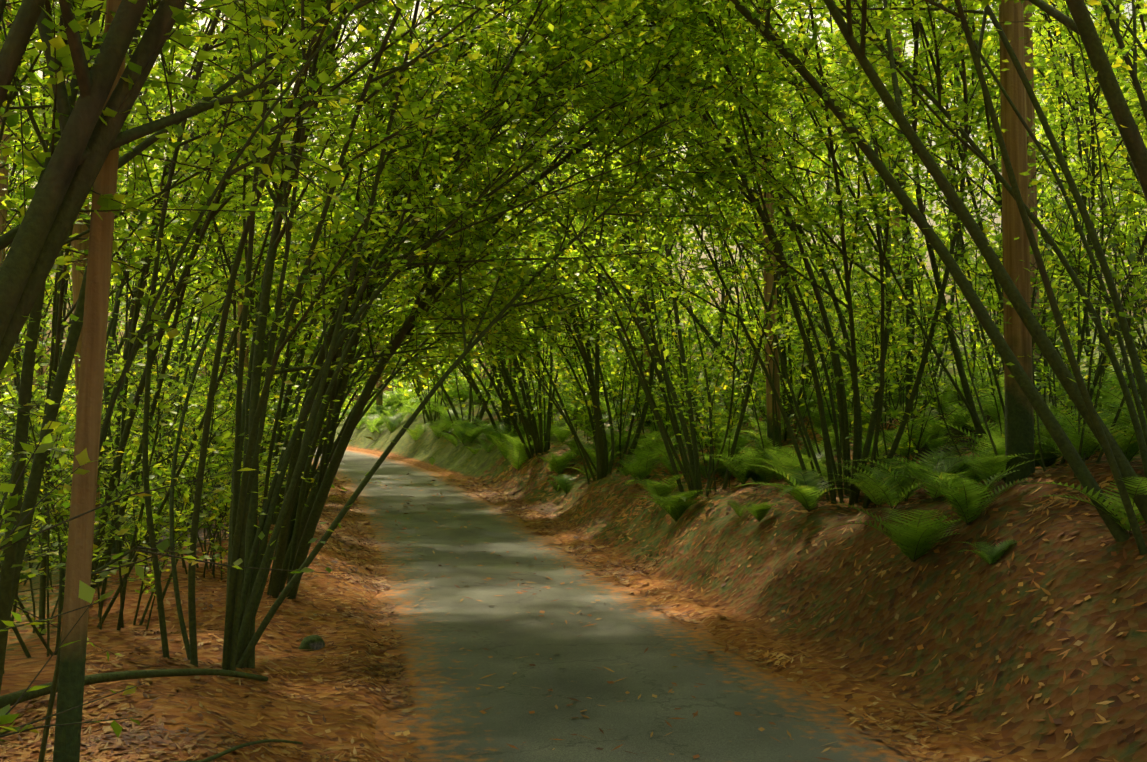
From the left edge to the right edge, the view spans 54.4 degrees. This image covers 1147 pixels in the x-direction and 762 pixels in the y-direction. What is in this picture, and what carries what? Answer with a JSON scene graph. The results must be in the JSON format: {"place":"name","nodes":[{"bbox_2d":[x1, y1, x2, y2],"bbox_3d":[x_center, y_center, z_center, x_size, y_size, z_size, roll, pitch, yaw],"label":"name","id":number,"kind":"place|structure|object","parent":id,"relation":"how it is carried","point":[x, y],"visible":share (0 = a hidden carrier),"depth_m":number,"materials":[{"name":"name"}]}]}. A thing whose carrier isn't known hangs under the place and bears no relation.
{"place":"outdoors","nodes":[
{"label":"outdoors","id":0,"kind":"place"},
{"bbox_2d":[0,317,1146,761],"bbox_3d":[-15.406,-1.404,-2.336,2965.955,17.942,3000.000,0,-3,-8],"label":"ground","id":1,"kind":"structure","parent":0,"point":[1074,577],"depth_m":8.21,"materials":[{"name":"brown soil"}]},
{"bbox_2d":[298,635,324,650],"bbox_3d":[-2.119,2.148,8.994,0.199,0.189,0.265,-11,-4,2],"label":"rock","id":2,"kind":"object","parent":1,"relation":"on","point":[315,642],"visible":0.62,"depth_m":8.91,"materials":[{"name":"green stone"}]},
{"bbox_2d":[0,0,1041,761],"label":"trunks","id":3,"kind":"object","parent":1,"relation":"on","point":[98,246],"visible":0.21,"depth_m":9.15,"materials":[{"name":"brown plant"}]},
{"bbox_2d":[0,0,1146,691],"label":"coppice","id":4,"kind":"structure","parent":1,"relation":"on","point":[610,10],"depth_m":9.67,"materials":[{"name":"green plant"}]},
{"bbox_2d":[359,38,486,302],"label":"dangling stems","id":5,"kind":"object","parent":4,"relation":"on","point":[372,188],"visible":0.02,"depth_m":10.70,"materials":[{"name":"green plant"}]},
{"bbox_2d":[0,0,1146,761],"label":"understorey","id":6,"kind":"object","parent":1,"relation":"on","point":[82,458],"depth_m":11.80,"materials":[{"name":"green plant"}]},
{"bbox_2d":[0,409,1146,761],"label":"fallen leaves","id":7,"kind":"object","parent":1,"relation":"on","point":[342,547],"depth_m":8.36,"materials":[{"name":"brown plant"}]},
{"bbox_2d":[1,359,1146,578],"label":"ferns","id":8,"kind":"object","parent":1,"relation":"on","point":[973,499],"visible":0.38,"depth_m":13.21,"materials":[{"name":"green plant"}]},
{"bbox_2d":[1,0,1146,412],"label":"sky","id":9,"kind":"structure","parent":0,"point":[997,220],"materials":[{"name":"white"}]},
{"bbox_2d":[312,450,950,761],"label":"road","id":10,"kind":"structure","parent":0,"point":[450,723],"depth_m":8.37,"materials":[{"name":"grey asphalt"}]}
]}

